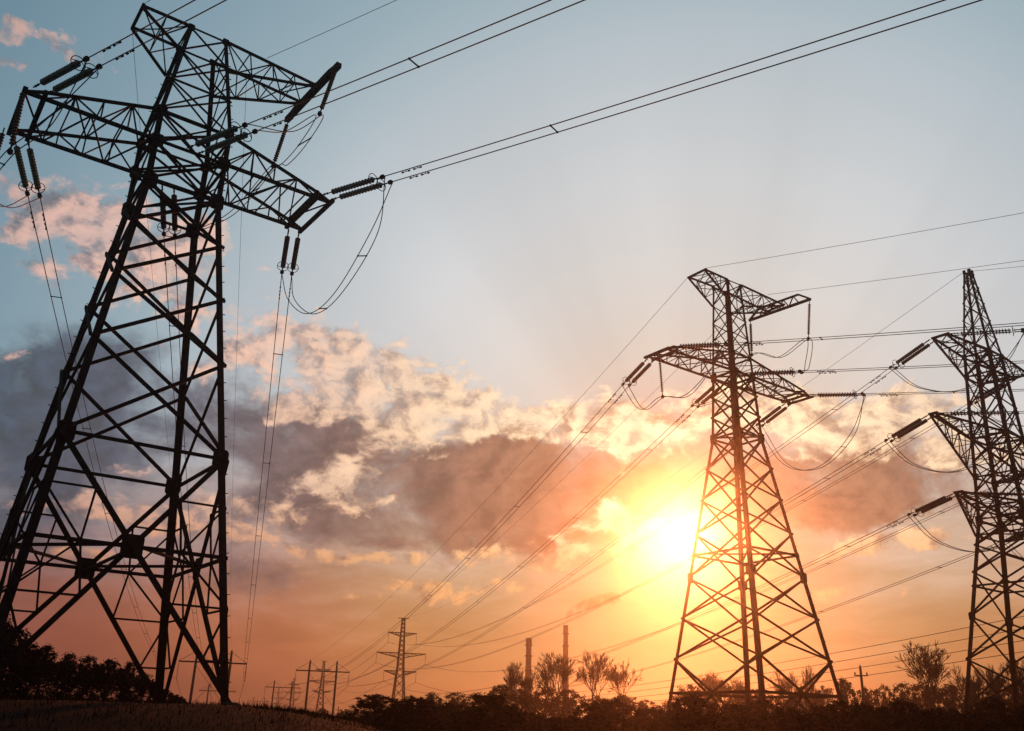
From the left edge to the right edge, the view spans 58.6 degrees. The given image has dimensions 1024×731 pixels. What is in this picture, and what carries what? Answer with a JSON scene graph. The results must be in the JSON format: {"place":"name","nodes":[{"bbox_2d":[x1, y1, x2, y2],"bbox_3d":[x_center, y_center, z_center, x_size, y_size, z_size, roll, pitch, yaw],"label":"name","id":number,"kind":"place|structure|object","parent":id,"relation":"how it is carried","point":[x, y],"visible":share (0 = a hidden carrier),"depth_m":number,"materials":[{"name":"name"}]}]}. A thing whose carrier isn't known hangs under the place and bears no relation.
{"place":"outdoors","nodes":[
{"label":"outdoors","id":0,"kind":"place"},
{"bbox_2d":[0,691,428,730],"bbox_3d":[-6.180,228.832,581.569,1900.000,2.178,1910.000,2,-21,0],"label":"ground","id":1,"kind":"structure","parent":0,"point":[65,724],"depth_m":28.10,"materials":[{"name":"brown plant"}]},
{"bbox_2d":[0,614,45,698],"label":"leafy tree","id":2,"kind":"object","parent":1,"relation":"on","point":[10,643],"visible":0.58,"depth_m":48.63,"materials":[{"name":"green plant"}]},
{"bbox_2d":[0,641,46,698],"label":"leafy tree","id":3,"kind":"object","parent":1,"relation":"on","point":[8,673],"visible":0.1,"depth_m":51.63,"materials":[{"name":"green plant"}]},
{"bbox_2d":[6,644,69,699],"bbox_3d":[-25.429,16.739,49.155,3.006,3.525,3.090,-5,-22,16],"label":"leafy tree","id":4,"kind":"object","parent":1,"relation":"on","point":[50,674],"visible":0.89,"depth_m":49.01,"materials":[{"name":"green plant"}]},
{"bbox_2d":[39,651,90,698],"bbox_3d":[-26.886,18.994,54.920,3.567,3.456,3.979,-10,-24,28],"label":"leafy tree","id":5,"kind":"object","parent":1,"relation":"on","point":[68,657],"visible":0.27,"depth_m":54.82,"materials":[{"name":"green plant"}]},
{"bbox_2d":[55,655,112,701],"bbox_3d":[-24.352,18.057,51.962,3.252,3.036,3.310,16,-26,-32],"label":"leafy tree","id":6,"kind":"object","parent":1,"relation":"on","point":[87,670],"visible":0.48,"depth_m":51.66,"materials":[{"name":"green plant"}]},
{"bbox_2d":[81,658,133,701],"bbox_3d":[-21.570,17.058,48.858,2.687,2.719,2.614,11,-23,-22],"label":"leafy tree","id":7,"kind":"object","parent":1,"relation":"on","point":[100,679],"visible":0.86,"depth_m":48.64,"materials":[{"name":"green plant"}]},
{"bbox_2d":[108,661,146,699],"bbox_3d":[-23.326,19.403,55.246,2.930,3.045,3.269,-6,-23,17],"label":"leafy tree","id":8,"kind":"object","parent":1,"relation":"on","point":[128,668],"visible":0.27,"depth_m":55.21,"materials":[{"name":"green plant"}]},
{"bbox_2d":[119,673,167,702],"bbox_3d":[-20.778,18.262,51.113,2.621,1.991,2.574,-10,-24,26],"label":"leafy tree","id":9,"kind":"object","parent":1,"relation":"on","point":[140,691],"visible":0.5,"depth_m":50.84,"materials":[{"name":"green plant"}]},
{"bbox_2d":[0,3,341,704],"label":"lattice tower","id":10,"kind":"structure","parent":1,"relation":"on","point":[131,545],"depth_m":45.05,"materials":[{"name":"metal"}]},
{"bbox_2d":[7,91,25,154],"bbox_3d":[-22.886,-11.334,42.206,0.260,3.742,0.260,-1,-22,-1],"label":"insulator string","id":11,"kind":"object","parent":10,"relation":"hanging from","point":[16,121],"visible":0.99,"depth_m":42.12,"materials":[{"name":"brown ceramic"}]},
{"bbox_2d":[13,139,32,195],"bbox_3d":[-25.982,-10.499,48.332,0.719,0.717,4.850,8,-30,-15],"label":"insulator string","id":12,"kind":"object","parent":10,"relation":"hanging from","point":[21,169],"visible":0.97,"depth_m":48.45,"materials":[{"name":"black glass"}]},
{"bbox_2d":[27,141,44,197],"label":"insulator string","id":13,"kind":"object","parent":10,"relation":"attached to","point":[33,167],"visible":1,"depth_m":48.56,"materials":[{"name":"black glass"}]},
{"bbox_2d":[28,196,175,677],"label":"conductor bundle","id":14,"kind":"object","parent":13,"relation":"attached to","point":[33,222],"visible":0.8,"depth_m":61.15,"materials":[{"name":"metal"}]},
{"bbox_2d":[33,55,89,87],"bbox_3d":[-20.650,-13.368,41.707,4.850,0.717,0.719,-7,-22,36],"label":"insulator string","id":15,"kind":"object","parent":10,"relation":"attached to","point":[63,71],"visible":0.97,"depth_m":41.41,"materials":[{"name":"black glass"}]},
{"bbox_2d":[46,63,102,94],"bbox_3d":[-20.291,-13.175,42.174,4.850,0.717,0.719,-7,-22,36],"label":"insulator string","id":16,"kind":"object","parent":10,"relation":"attached to","point":[70,81],"visible":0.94,"depth_m":41.90,"materials":[{"name":"black glass"}]},
{"bbox_2d":[0,58,100,207],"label":"jumper cable","id":17,"kind":"object","parent":16,"relation":"hanging from","point":[64,103],"visible":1,"depth_m":41.01,"materials":[{"name":"metal"}]},
{"bbox_2d":[88,0,226,65],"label":"conductor bundle","id":18,"kind":"object","parent":16,"relation":"attached to","point":[114,45],"visible":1,"depth_m":38.26,"materials":[{"name":"metal"}]},
{"bbox_2d":[168,189,180,235],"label":"insulator string","id":19,"kind":"object","parent":10,"relation":"attached to","point":[174,215],"visible":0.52,"depth_m":52.74,"materials":[{"name":"brown ceramic"}]},
{"bbox_2d":[164,237,208,678],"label":"conductor bundle","id":20,"kind":"object","parent":19,"relation":"hanging from","point":[174,399],"visible":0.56,"depth_m":65.17,"materials":[{"name":"metal"}]},
{"bbox_2d":[187,121,247,148],"bbox_3d":[-14.772,-11.441,45.591,4.850,0.717,0.719,-7,-22,35],"label":"insulator string","id":21,"kind":"object","parent":10,"relation":"attached to","point":[216,136],"visible":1,"depth_m":45.30,"materials":[{"name":"black glass"}]},
{"bbox_2d":[197,128,257,153],"bbox_3d":[-14.413,-11.248,46.058,4.850,0.717,0.719,-7,-22,35],"label":"insulator string","id":22,"kind":"object","parent":10,"relation":"attached to","point":[223,143],"visible":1,"depth_m":45.80,"materials":[{"name":"black glass"}]},
{"bbox_2d":[247,0,584,130],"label":"conductor bundle","id":23,"kind":"object","parent":22,"relation":"attached to","point":[291,118],"visible":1,"depth_m":38.41,"materials":[{"name":"metal"}]},
{"bbox_2d":[271,121,288,167],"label":"insulator string","id":24,"kind":"object","parent":10,"relation":"attached to","point":[282,137],"visible":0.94,"depth_m":56.14,"materials":[{"name":"brown ceramic"}]},
{"bbox_2d":[167,114,323,236],"bbox_3d":[-14.667,-11.143,51.335,5.008,4.832,13.368,16,-26,-33],"label":"jumper cable","id":25,"kind":"object","parent":24,"relation":"hanging from","point":[300,143],"visible":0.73,"depth_m":51.55,"materials":[{"name":"metal"}]},
{"bbox_2d":[277,229,289,273],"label":"insulator string","id":26,"kind":"object","parent":10,"relation":"attached to","point":[285,251],"visible":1,"depth_m":56.46,"materials":[{"name":"brown ceramic"}]},
{"bbox_2d":[287,233,299,275],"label":"insulator string","id":27,"kind":"object","parent":10,"relation":"attached to","point":[295,253],"visible":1,"depth_m":56.64,"materials":[{"name":"brown ceramic"}]},
{"bbox_2d":[243,274,291,680],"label":"conductor bundle","id":28,"kind":"object","parent":27,"relation":"attached to","point":[271,446],"visible":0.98,"depth_m":76.01,"materials":[{"name":"metal"}]},
{"bbox_2d":[322,173,384,194],"bbox_3d":[-8.686,-9.794,49.746,4.850,0.718,0.719,-7,-22,35],"label":"insulator string","id":29,"kind":"object","parent":10,"relation":"attached to","point":[368,180],"visible":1,"depth_m":49.53,"materials":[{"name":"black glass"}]},
{"bbox_2d":[332,178,392,199],"bbox_3d":[-8.328,-9.601,50.214,4.850,0.718,0.719,-7,-22,35],"label":"insulator string","id":30,"kind":"object","parent":10,"relation":"attached to","point":[359,191],"visible":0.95,"depth_m":50.03,"materials":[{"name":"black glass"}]},
{"bbox_2d":[282,177,392,313],"bbox_3d":[-10.534,-5.665,52.688,0.773,5.173,13.569,16,-26,-33],"label":"jumper cable","id":31,"kind":"object","parent":30,"relation":"hanging from","point":[358,255],"visible":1,"depth_m":49.99,"materials":[{"name":"metal"}]},
{"bbox_2d":[385,0,982,181],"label":"conductor bundle","id":32,"kind":"object","parent":30,"relation":"attached to","point":[428,172],"visible":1,"depth_m":38.42,"materials":[{"name":"metal"}]},
{"bbox_2d":[179,650,246,701],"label":"frame pylon","id":33,"kind":"object","parent":1,"relation":"on","point":[230,663],"visible":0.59,"depth_m":221.37,"materials":[{"name":"metal"}]},
{"bbox_2d":[309,661,334,711],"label":"line pylon","id":34,"kind":"object","parent":1,"relation":"on","point":[322,697],"visible":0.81,"depth_m":626.00,"materials":[{"name":"metal"}]},
{"bbox_2d":[296,660,349,714],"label":"frame pylon","id":35,"kind":"object","parent":1,"relation":"on","point":[307,687],"visible":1,"depth_m":273.31,"materials":[{"name":"metal"}]},
{"bbox_2d":[342,693,400,723],"bbox_3d":[-8.055,20.135,53.320,4.048,1.845,4.139,-6,-23,19],"label":"shrub","id":36,"kind":"object","parent":1,"relation":"on","point":[376,703],"visible":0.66,"depth_m":53.07,"materials":[{"name":"green plant"}]},
{"bbox_2d":[377,618,425,707],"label":"line pylon","id":37,"kind":"object","parent":1,"relation":"on","point":[403,671],"visible":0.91,"depth_m":349.63,"materials":[{"name":"metal"}]},
{"bbox_2d":[370,696,459,730],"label":"shrub","id":38,"kind":"object","parent":1,"relation":"on","point":[431,713],"visible":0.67,"depth_m":49.15,"materials":[{"name":"green plant"}]},
{"bbox_2d":[437,691,473,722],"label":"leafy tree","id":39,"kind":"object","parent":1,"relation":"on","point":[453,700],"visible":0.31,"depth_m":121.64,"materials":[{"name":"green plant"}]},
{"bbox_2d":[464,692,527,730],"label":"shrub","id":40,"kind":"object","parent":1,"relation":"on","point":[500,716],"visible":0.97,"depth_m":46.65,"materials":[{"name":"green plant"}]},
{"bbox_2d":[477,683,527,724],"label":"leafy tree","id":41,"kind":"object","parent":1,"relation":"on","point":[499,689],"visible":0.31,"depth_m":126.36,"materials":[{"name":"green plant"}]},
{"bbox_2d":[503,661,523,706],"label":"bare tree","id":42,"kind":"object","parent":1,"relation":"on","point":[512,682],"visible":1,"depth_m":120.71,"materials":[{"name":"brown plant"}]},
{"bbox_2d":[524,638,531,710],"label":"chimney","id":43,"kind":"object","parent":1,"relation":"on","point":[528,655],"visible":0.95,"depth_m":342.37,"materials":[{"name":"concrete"}]},
{"bbox_2d":[508,712,549,730],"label":"shrub","id":44,"kind":"object","parent":1,"relation":"on","point":[536,722],"visible":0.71,"depth_m":56.43,"materials":[{"name":"green plant"}]},
{"bbox_2d":[515,670,542,712],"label":"bare tree","id":45,"kind":"object","parent":1,"relation":"on","point":[525,682],"visible":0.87,"depth_m":124.36,"materials":[{"name":"brown plant"}]},
{"bbox_2d":[506,687,554,720],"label":"leafy tree","id":46,"kind":"object","parent":1,"relation":"on","point":[521,699],"visible":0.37,"depth_m":130.63,"materials":[{"name":"green plant"}]},
{"bbox_2d":[523,685,578,730],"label":"leafy tree","id":47,"kind":"object","parent":1,"relation":"on","point":[537,696],"visible":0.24,"depth_m":139.74,"materials":[{"name":"green plant"}]},
{"bbox_2d":[534,716,580,730],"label":"shrub","id":48,"kind":"object","parent":1,"relation":"on","point":[557,724],"visible":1,"depth_m":47.51,"materials":[{"name":"green plant"}]},
{"bbox_2d":[534,652,581,717],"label":"bare tree","id":49,"kind":"object","parent":1,"relation":"on","point":[561,669],"visible":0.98,"depth_m":122.74,"materials":[{"name":"brown plant"}]},
{"bbox_2d":[538,688,591,729],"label":"bush","id":50,"kind":"object","parent":1,"relation":"on","point":[567,702],"visible":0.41,"depth_m":135.25,"materials":[{"name":"green plant"}]},
{"bbox_2d":[562,625,568,716],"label":"chimney","id":51,"kind":"object","parent":1,"relation":"on","point":[565,645],"visible":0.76,"depth_m":343.50,"materials":[{"name":"concrete"}]},
{"bbox_2d":[566,699,614,730],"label":"shrub","id":52,"kind":"object","parent":1,"relation":"on","point":[596,720],"visible":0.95,"depth_m":50.99,"materials":[{"name":"green plant"}]},
{"bbox_2d":[573,649,621,703],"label":"bare tree","id":53,"kind":"object","parent":1,"relation":"on","point":[596,664],"visible":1,"depth_m":118.49,"materials":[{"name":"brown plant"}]},
{"bbox_2d":[583,697,646,730],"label":"shrub","id":54,"kind":"object","parent":1,"relation":"on","point":[614,703],"visible":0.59,"depth_m":57.72,"materials":[{"name":"green plant"}]},
{"bbox_2d":[606,657,641,719],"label":"bare tree","id":55,"kind":"object","parent":1,"relation":"on","point":[617,683],"visible":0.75,"depth_m":121.87,"materials":[{"name":"brown plant"}]},
{"bbox_2d":[627,706,672,730],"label":"shrub","id":56,"kind":"object","parent":1,"relation":"on","point":[645,712],"visible":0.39,"depth_m":58.04,"materials":[{"name":"green plant"}]},
{"bbox_2d":[648,693,728,730],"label":"shrub","id":57,"kind":"object","parent":1,"relation":"on","point":[695,718],"visible":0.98,"depth_m":46.55,"materials":[{"name":"green plant"}]},
{"bbox_2d":[698,675,735,712],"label":"leafy tree","id":58,"kind":"object","parent":1,"relation":"on","point":[722,688],"visible":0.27,"depth_m":137.42,"materials":[{"name":"green plant"}]},
{"bbox_2d":[704,701,774,730],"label":"shrub","id":59,"kind":"object","parent":1,"relation":"on","point":[740,710],"visible":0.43,"depth_m":54.91,"materials":[{"name":"green plant"}]},
{"bbox_2d":[644,268,845,715],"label":"lattice tower","id":60,"kind":"structure","parent":1,"relation":"on","point":[738,433],"depth_m":74.02,"materials":[{"name":"metal"}]},
{"bbox_2d":[628,361,652,386],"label":"insulator string","id":61,"kind":"object","parent":60,"relation":"attached to","point":[641,372],"visible":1,"depth_m":76.17,"materials":[{"name":"brown ceramic"}]},
{"bbox_2d":[301,385,627,683],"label":"conductor bundle","id":62,"kind":"object","parent":61,"relation":"attached to","point":[501,520],"visible":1,"depth_m":101.28,"materials":[{"name":"metal"}]},
{"bbox_2d":[673,341,729,349],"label":"insulator string","id":63,"kind":"object","parent":60,"relation":"attached to","point":[712,346],"visible":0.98,"depth_m":70.84,"materials":[{"name":"brown ceramic"}]},
{"bbox_2d":[735,322,1023,345],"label":"conductor bundle","id":64,"kind":"object","parent":63,"relation":"attached to","point":[744,343],"visible":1,"depth_m":63.06,"materials":[{"name":"metal"}]},
{"bbox_2d":[697,388,718,407],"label":"insulator string","id":65,"kind":"object","parent":60,"relation":"attached to","point":[707,398],"visible":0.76,"depth_m":81.44,"materials":[{"name":"brown ceramic"}]},
{"bbox_2d":[330,407,696,684],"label":"conductor bundle","id":66,"kind":"object","parent":65,"relation":"attached to","point":[556,533],"visible":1,"depth_m":106.40,"materials":[{"name":"metal"}]},
{"bbox_2d":[761,405,789,426],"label":"insulator string","id":67,"kind":"object","parent":60,"relation":"attached to","point":[778,413],"visible":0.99,"depth_m":85.39,"materials":[{"name":"brown ceramic"}]},
{"bbox_2d":[359,425,757,685],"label":"conductor bundle","id":68,"kind":"object","parent":67,"relation":"attached to","point":[581,565],"visible":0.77,"depth_m":119.95,"materials":[{"name":"metal"}]},
{"bbox_2d":[747,369,803,376],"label":"insulator string","id":69,"kind":"object","parent":60,"relation":"attached to","point":[792,373],"visible":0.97,"depth_m":75.17,"materials":[{"name":"brown ceramic"}]},
{"bbox_2d":[804,361,1017,373],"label":"conductor bundle","id":70,"kind":"object","parent":69,"relation":"attached to","point":[830,371],"visible":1,"depth_m":69.13,"materials":[{"name":"metal"}]},
{"bbox_2d":[740,699,782,730],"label":"shrub","id":71,"kind":"object","parent":1,"relation":"on","point":[764,712],"visible":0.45,"depth_m":57.28,"materials":[{"name":"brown plant"}]},
{"bbox_2d":[761,685,805,727],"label":"leafy tree","id":72,"kind":"object","parent":1,"relation":"on","point":[792,702],"visible":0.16,"depth_m":121.40,"materials":[{"name":"brown plant"}]},
{"bbox_2d":[762,705,822,730],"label":"shrub","id":73,"kind":"object","parent":1,"relation":"on","point":[787,722],"visible":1,"depth_m":45.58,"materials":[{"name":"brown plant"}]},
{"bbox_2d":[815,700,869,730],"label":"shrub","id":74,"kind":"object","parent":1,"relation":"on","point":[840,720],"visible":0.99,"depth_m":48.38,"materials":[{"name":"green plant"}]},
{"bbox_2d":[826,676,858,710],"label":"leafy tree","id":75,"kind":"object","parent":1,"relation":"on","point":[844,687],"visible":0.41,"depth_m":115.48,"materials":[{"name":"brown plant"}]},
{"bbox_2d":[849,686,880,717],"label":"leafy tree","id":76,"kind":"object","parent":1,"relation":"on","point":[868,696],"visible":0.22,"depth_m":123.32,"materials":[{"name":"brown plant"}]},
{"bbox_2d":[872,684,896,708],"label":"leafy tree","id":77,"kind":"object","parent":1,"relation":"on","point":[883,702],"visible":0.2,"depth_m":131.26,"materials":[{"name":"brown plant"}]},
{"bbox_2d":[864,697,941,730],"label":"shrub","id":78,"kind":"object","parent":1,"relation":"on","point":[879,723],"visible":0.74,"depth_m":46.94,"materials":[{"name":"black plant"}]},
{"bbox_2d":[887,681,924,722],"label":"leafy tree","id":79,"kind":"object","parent":1,"relation":"on","point":[902,693],"visible":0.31,"depth_m":126.18,"materials":[{"name":"brown plant"}]},
{"bbox_2d":[885,708,958,730],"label":"shrub","id":80,"kind":"object","parent":1,"relation":"on","point":[924,724],"visible":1,"depth_m":42.84,"materials":[{"name":"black plant"}]},
{"bbox_2d":[895,640,950,708],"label":"bare tree","id":81,"kind":"object","parent":1,"relation":"on","point":[934,670],"visible":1,"depth_m":104.08,"materials":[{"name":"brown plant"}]},
{"bbox_2d":[902,681,956,722],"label":"leafy tree","id":82,"kind":"object","parent":1,"relation":"on","point":[940,696],"visible":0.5,"depth_m":120.09,"materials":[{"name":"black plant"}]},
{"bbox_2d":[936,683,963,710],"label":"leafy tree","id":83,"kind":"object","parent":1,"relation":"on","point":[948,690],"visible":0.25,"depth_m":128.21,"materials":[{"name":"brown plant"}]},
{"bbox_2d":[943,665,993,710],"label":"bare tree","id":84,"kind":"object","parent":1,"relation":"on","point":[974,685],"visible":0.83,"depth_m":105.97,"materials":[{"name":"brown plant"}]},
{"bbox_2d":[928,268,1023,722],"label":"lattice tower","id":85,"kind":"structure","parent":1,"relation":"on","point":[1000,527],"depth_m":76.26,"materials":[{"name":"metal"}]},
{"bbox_2d":[884,415,927,441],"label":"insulator string","id":86,"kind":"object","parent":85,"relation":"attached to","point":[905,428],"visible":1,"depth_m":74.74,"materials":[{"name":"brown ceramic"}]},
{"bbox_2d":[378,441,889,668],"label":"conductor bundle","id":87,"kind":"object","parent":86,"relation":"attached to","point":[870,454],"visible":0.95,"depth_m":106.53,"materials":[{"name":"metal"}]},
{"bbox_2d":[890,418,930,442],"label":"insulator string","id":88,"kind":"object","parent":85,"relation":"attached to","point":[921,423],"visible":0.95,"depth_m":74.81,"materials":[{"name":"brown ceramic"}]},
{"bbox_2d":[884,412,1019,472],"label":"jumper cable","id":89,"kind":"object","parent":88,"relation":"hanging from","point":[965,467],"visible":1,"depth_m":71.30,"materials":[{"name":"metal"}]},
{"bbox_2d":[895,342,932,368],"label":"insulator string","id":90,"kind":"object","parent":85,"relation":"attached to","point":[913,355],"visible":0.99,"depth_m":79.69,"materials":[{"name":"brown ceramic"}]},
{"bbox_2d":[392,368,893,644],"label":"conductor bundle","id":91,"kind":"object","parent":90,"relation":"attached to","point":[876,382],"visible":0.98,"depth_m":110.94,"materials":[{"name":"metal"}]},
{"bbox_2d":[913,494,958,516],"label":"insulator string","id":92,"kind":"object","parent":85,"relation":"attached to","point":[937,504],"visible":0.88,"depth_m":73.65,"materials":[{"name":"brown ceramic"}]},
{"bbox_2d":[385,515,911,692],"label":"conductor bundle","id":93,"kind":"object","parent":92,"relation":"attached to","point":[739,595],"visible":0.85,"depth_m":96.27,"materials":[{"name":"metal"}]},
{"bbox_2d":[977,382,1004,401],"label":"insulator string","id":94,"kind":"object","parent":85,"relation":"attached to","point":[985,393],"visible":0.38,"depth_m":87.50,"materials":[{"name":"brown ceramic"}]},
{"bbox_2d":[419,404,972,646],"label":"conductor bundle","id":95,"kind":"object","parent":94,"relation":"attached to","point":[743,532],"visible":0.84,"depth_m":118.38,"materials":[{"name":"metal"}]},
{"bbox_2d":[963,696,1020,728],"bbox_3d":[28.048,21.326,52.806,4.166,4.151,4.261,7,-22,-15],"label":"shrub","id":96,"kind":"object","parent":1,"relation":"on","point":[993,705],"visible":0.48,"depth_m":53.08,"materials":[{"name":"black plant"}]},
{"bbox_2d":[976,663,1011,716],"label":"bare tree","id":97,"kind":"object","parent":1,"relation":"on","point":[991,679],"visible":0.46,"depth_m":109.41,"materials":[{"name":"brown plant"}]},
{"bbox_2d":[994,657,1023,704],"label":"bare tree","id":98,"kind":"object","parent":1,"relation":"on","point":[1019,673],"visible":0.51,"depth_m":104.50,"materials":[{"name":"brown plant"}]},
{"bbox_2d":[0,0,1023,718],"label":"sky","id":99,"kind":"structure","parent":0,"point":[491,293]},
{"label":"insulator string","id":100,"kind":"object","parent":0,"visible":0},
{"bbox_2d":[424,483,1005,671],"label":"conductor bundle","id":101,"kind":"object","parent":100,"relation":"attached to","point":[827,563],"visible":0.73,"depth_m":116.86,"materials":[{"name":"metal"}]},
{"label":"insulator string","id":102,"kind":"object","parent":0,"visible":0},
{"bbox_2d":[415,544,996,694],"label":"conductor bundle","id":103,"kind":"object","parent":102,"relation":"hanging from","point":[794,620],"visible":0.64,"depth_m":109.88,"materials":[{"name":"metal"}]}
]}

